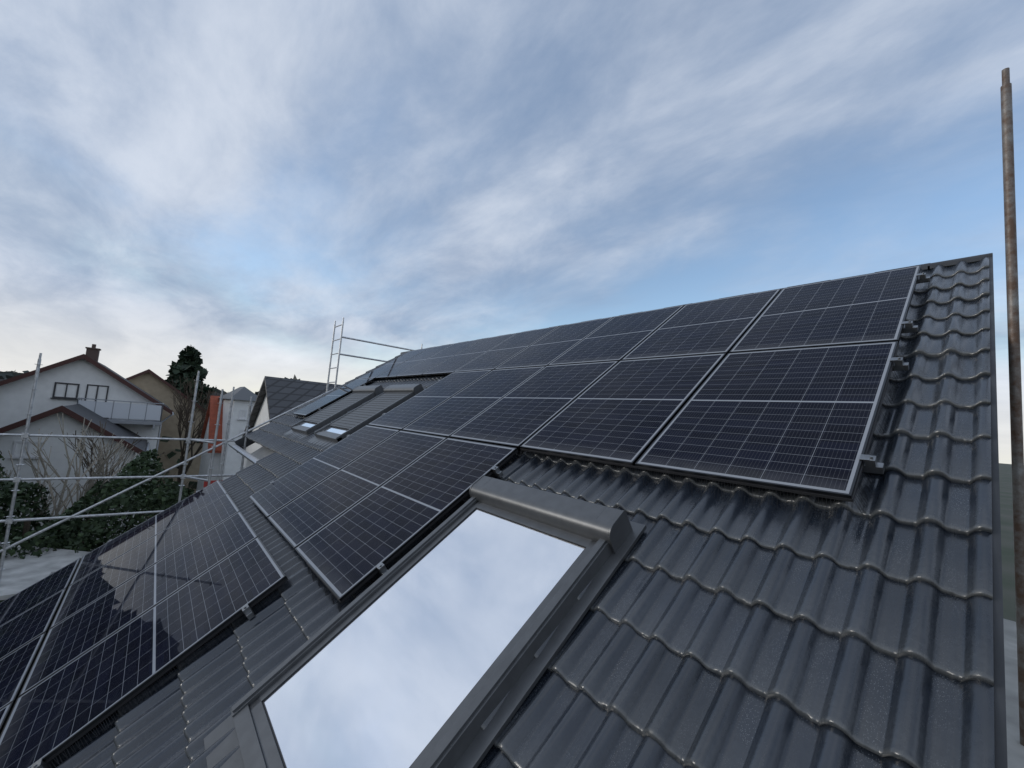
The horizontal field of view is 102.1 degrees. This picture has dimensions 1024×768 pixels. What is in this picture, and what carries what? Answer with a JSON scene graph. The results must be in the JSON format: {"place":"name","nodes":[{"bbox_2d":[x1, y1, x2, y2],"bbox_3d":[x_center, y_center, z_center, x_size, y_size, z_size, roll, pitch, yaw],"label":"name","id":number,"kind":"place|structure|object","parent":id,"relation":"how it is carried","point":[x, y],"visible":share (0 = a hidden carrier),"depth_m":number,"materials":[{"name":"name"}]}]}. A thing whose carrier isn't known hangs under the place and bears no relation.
{"place":"outdoors","nodes":[
{"label":"outdoors","id":0,"kind":"place"},
{"bbox_2d":[0,543,88,599],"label":"roof","id":1,"kind":"structure","parent":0,"point":[18,575],"depth_m":8.74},
{"bbox_2d":[0,412,136,544],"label":"house walls","id":2,"kind":"structure","parent":0,"point":[58,460],"depth_m":17.19,"materials":[{"name":"white paint"}]},
{"bbox_2d":[64,404,146,450],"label":"house roof","id":3,"kind":"structure","parent":2,"relation":"on","point":[118,430],"depth_m":19.84,"materials":[{"name":"grey tile"}]},
{"bbox_2d":[0,406,142,453],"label":"house verge boards","id":4,"kind":"object","parent":3,"relation":"attached to","point":[74,415],"visible":0.78,"depth_m":17.17,"materials":[{"name":"brown wood"}]},
{"bbox_2d":[0,359,161,528],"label":"house walls","id":5,"kind":"structure","parent":0,"point":[67,384],"depth_m":21.57,"materials":[{"name":"white paint"}]},
{"bbox_2d":[0,354,172,414],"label":"house verge boards","id":6,"kind":"object","parent":5,"relation":"attached to","point":[94,363],"visible":1,"depth_m":21.79,"materials":[{"name":"brown wood"}]},
{"bbox_2d":[77,397,163,429],"bbox_3d":[-21.101,1.619,22.370,3.403,1.450,1.400,9,-7,-40],"label":"balcony railing","id":7,"kind":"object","parent":5,"relation":"attached to","point":[132,421],"depth_m":22.21,"materials":[{"name":"grey metal"}]},
{"bbox_2d":[91,358,170,409],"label":"house roof","id":8,"kind":"structure","parent":5,"relation":"on","point":[132,384],"depth_m":27.56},
{"bbox_2d":[85,344,100,361],"bbox_3d":[-24.666,-1.195,24.254,0.607,2.300,0.700,9,-7,-40],"label":"house chimney","id":9,"kind":"object","parent":8,"relation":"on","point":[93,352],"visible":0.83,"depth_m":24.14,"materials":[{"name":"brick"}]},
{"bbox_2d":[146,412,173,519],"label":"house gutters","id":10,"kind":"object","parent":5,"relation":"attached to","point":[160,431],"visible":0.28,"depth_m":24.07,"materials":[{"name":"brown metal"}]},
{"bbox_2d":[78,400,161,419],"bbox_3d":[-21.064,1.420,22.363,3.315,0.800,1.266,9,-7,-40],"label":"balcony railing","id":11,"kind":"object","parent":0,"point":[121,410],"visible":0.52,"depth_m":21.94,"materials":[{"name":"glass"}]},
{"bbox_2d":[0,317,422,580],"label":"scaffolding","id":12,"kind":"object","parent":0,"point":[17,479],"depth_m":9.35,"materials":[{"name":"silver metal"}]},
{"bbox_2d":[203,480,222,486],"bbox_3d":[-7.025,2.497,10.438,1.204,0.150,0.030,9,-7,-40],"label":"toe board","id":13,"kind":"object","parent":12,"relation":"attached to","point":[206,483],"visible":0.21,"depth_m":10.09,"materials":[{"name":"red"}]},
{"bbox_2d":[196,399,254,490],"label":"house walls","id":14,"kind":"structure","parent":0,"point":[237,426],"depth_m":25.78,"materials":[{"name":"white paint"}]},
{"bbox_2d":[200,387,256,452],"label":"house roof","id":15,"kind":"structure","parent":14,"relation":"on","point":[212,412],"depth_m":28.03,"materials":[{"name":"orange tile"}]},
{"bbox_2d":[228,444,258,463],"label":"gutters","id":16,"kind":"object","parent":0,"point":[246,455],"visible":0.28,"depth_m":8.38,"materials":[{"name":"metal"}]},
{"bbox_2d":[243,396,269,468],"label":"house walls","id":17,"kind":"structure","parent":0,"point":[263,416],"depth_m":17.40,"materials":[{"name":"white paint"}]},
{"bbox_2d":[237,376,340,452],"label":"house roof","id":18,"kind":"structure","parent":17,"relation":"on","point":[282,395],"depth_m":16.59,"materials":[{"name":"grey tile"}]},
{"bbox_2d":[0,0,1023,463],"label":"sky","id":19,"kind":"structure","parent":0,"point":[234,182],"materials":[{"name":"blue"}]},
{"bbox_2d":[148,463,1015,621],"bbox_3d":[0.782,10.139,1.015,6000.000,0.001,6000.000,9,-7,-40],"label":"ground","id":20,"kind":"structure","parent":0,"point":[1007,543],"depth_m":51.38,"materials":[{"name":"grey"}]},
{"bbox_2d":[0,413,138,548],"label":"bare shrub","id":21,"kind":"object","parent":20,"relation":"on","point":[90,483],"visible":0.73,"depth_m":12.56,"materials":[{"name":"brown plant"}]},
{"bbox_2d":[20,511,144,550],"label":"hedge stems","id":22,"kind":"object","parent":20,"relation":"on","point":[26,527],"visible":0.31,"depth_m":10.55,"materials":[{"name":"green plant"}]},
{"bbox_2d":[0,448,194,602],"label":"evergreen hedge","id":23,"kind":"object","parent":20,"relation":"on","point":[162,496],"visible":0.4,"depth_m":10.82,"materials":[{"name":"green plant"}]},
{"bbox_2d":[58,421,195,535],"bbox_3d":[-14.534,5.850,15.427,4.084,8.705,5.274,9,-7,-40],"label":"bare shrub","id":24,"kind":"object","parent":20,"relation":"on","point":[91,451],"visible":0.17,"depth_m":14.77,"materials":[{"name":"brown plant"}]},
{"bbox_2d":[123,442,149,526],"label":"house gutters","id":25,"kind":"object","parent":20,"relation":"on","point":[147,446],"visible":0.14,"depth_m":21.28,"materials":[{"name":"grey metal"}]},
{"bbox_2d":[0,370,299,397],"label":"distant trees","id":26,"kind":"object","parent":20,"relation":"on","point":[7,374],"visible":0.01,"depth_m":101.79,"materials":[{"name":"green plant"}]},
{"bbox_2d":[128,372,205,516],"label":"house walls","id":27,"kind":"structure","parent":20,"relation":"on","point":[153,386],"depth_m":34.24,"materials":[{"name":"beige paint"}]},
{"bbox_2d":[126,369,205,412],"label":"house verge boards","id":28,"kind":"object","parent":27,"relation":"attached to","point":[153,374],"visible":0.36,"depth_m":33.51,"materials":[{"name":"brown wood"}]},
{"bbox_2d":[156,345,215,488],"bbox_3d":[-29.597,3.630,36.860,8.954,14.605,9.139,9,-7,-40],"label":"conifer tree","id":29,"kind":"object","parent":20,"relation":"on","point":[187,366],"visible":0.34,"depth_m":36.73,"materials":[{"name":"green plant"}]},
{"bbox_2d":[168,377,227,482],"bbox_3d":[-24.080,5.208,32.035,5.176,11.473,5.040,9,-7,-40],"label":"bare tree","id":30,"kind":"object","parent":20,"relation":"on","point":[187,411],"visible":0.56,"depth_m":31.43,"materials":[{"name":"brown plant"}]},
{"bbox_2d":[189,446,276,655],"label":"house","id":31,"kind":"structure","parent":20,"relation":"on","point":[261,452],"depth_m":9.43,"materials":[{"name":"white paint"}]},
{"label":"roof slope","id":32,"kind":"object","parent":31,"relation":"on","visible":0},
{"bbox_2d":[51,257,994,767],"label":"roof tiles","id":33,"kind":"object","parent":32,"relation":"attached to","point":[729,631],"visible":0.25,"depth_m":1.78,"materials":[{"name":"grey tile"}]},
{"bbox_2d":[45,450,520,767],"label":"black bird guard","id":34,"kind":"object","parent":33,"relation":"attached to","point":[226,625],"visible":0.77,"depth_m":2.79,"materials":[{"name":"black"}]},
{"bbox_2d":[285,385,383,439],"bbox_3d":[-3.582,0.536,8.453,1.535,1.168,1.340,9,-7,-40],"label":"roof window frame","id":35,"kind":"object","parent":33,"relation":"on","point":[307,428],"visible":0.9,"depth_m":8.16,"materials":[{"name":"grey metal"}]},
{"bbox_2d":[304,393,370,422],"bbox_3d":[-3.554,0.465,8.478,0.971,0.686,1.100,9,-7,-40],"label":"roller shutter","id":36,"kind":"object","parent":35,"relation":"attached to","point":[332,409],"visible":1,"depth_m":8.45,"materials":[{"name":"grey metal"}]},
{"bbox_2d":[307,384,424,447],"bbox_3d":[-2.496,0.507,7.185,1.535,1.168,1.340,9,-7,-40],"label":"roof window frame","id":37,"kind":"object","parent":33,"relation":"on","point":[333,434],"visible":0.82,"depth_m":6.91,"materials":[{"name":"grey metal"}]},
{"bbox_2d":[330,392,410,428],"bbox_3d":[-2.469,0.436,7.210,0.971,0.686,1.100,9,-7,-40],"label":"roller shutter","id":38,"kind":"object","parent":37,"relation":"attached to","point":[350,420],"visible":1,"depth_m":7.18,"materials":[{"name":"grey metal"}]},
{"bbox_2d":[204,475,646,767],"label":"roof window frame","id":39,"kind":"structure","parent":33,"relation":"in","point":[391,676],"depth_m":2.10,"materials":[{"name":"grey metal"}]},
{"bbox_2d":[262,508,585,767],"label":"roof window gasket","id":40,"kind":"object","parent":39,"relation":"attached to","point":[278,747],"depth_m":2.35,"materials":[{"name":"black rubber"}]},
{"bbox_2d":[0,265,920,767],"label":"solar panel frames","id":41,"kind":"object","parent":33,"relation":"on","point":[356,585],"visible":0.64,"depth_m":3.46,"materials":[{"name":"metal"}]},
{"bbox_2d":[0,266,918,767],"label":"solar panels","id":42,"kind":"object","parent":41,"relation":"in","point":[800,418],"visible":1,"depth_m":3.66,"materials":[{"name":"black glass"}]},
{"bbox_2d":[31,273,929,767],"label":"mounting clamps","id":43,"kind":"object","parent":41,"relation":"attached to","point":[871,465],"visible":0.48,"depth_m":2.72,"materials":[{"name":"metal"}]},
{"bbox_2d":[520,343,904,520],"bbox_3d":[1.238,0.140,2.692,1.230,1.113,2.749,21,-17,-72],"label":"bird guard wire","id":44,"kind":"object","parent":33,"relation":"on","point":[768,487],"visible":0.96,"depth_m":2.35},
{"bbox_2d":[235,253,1007,767],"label":"roof verge trim","id":45,"kind":"structure","parent":32,"relation":"on","point":[999,673],"depth_m":1.58,"materials":[{"name":"grey metal"}]},
{"bbox_2d":[1000,67,1023,745],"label":"scaffold","id":46,"kind":"object","parent":20,"relation":"on","point":[1015,394],"visible":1,"depth_m":2.68,"materials":[{"name":"metal"}]},
{"bbox_2d":[1003,619,1023,767],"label":"gable scaffold deck","id":47,"kind":"structure","parent":46,"relation":"attached to","point":[1015,753],"depth_m":2.98,"materials":[{"name":"grey metal"}]}
]}

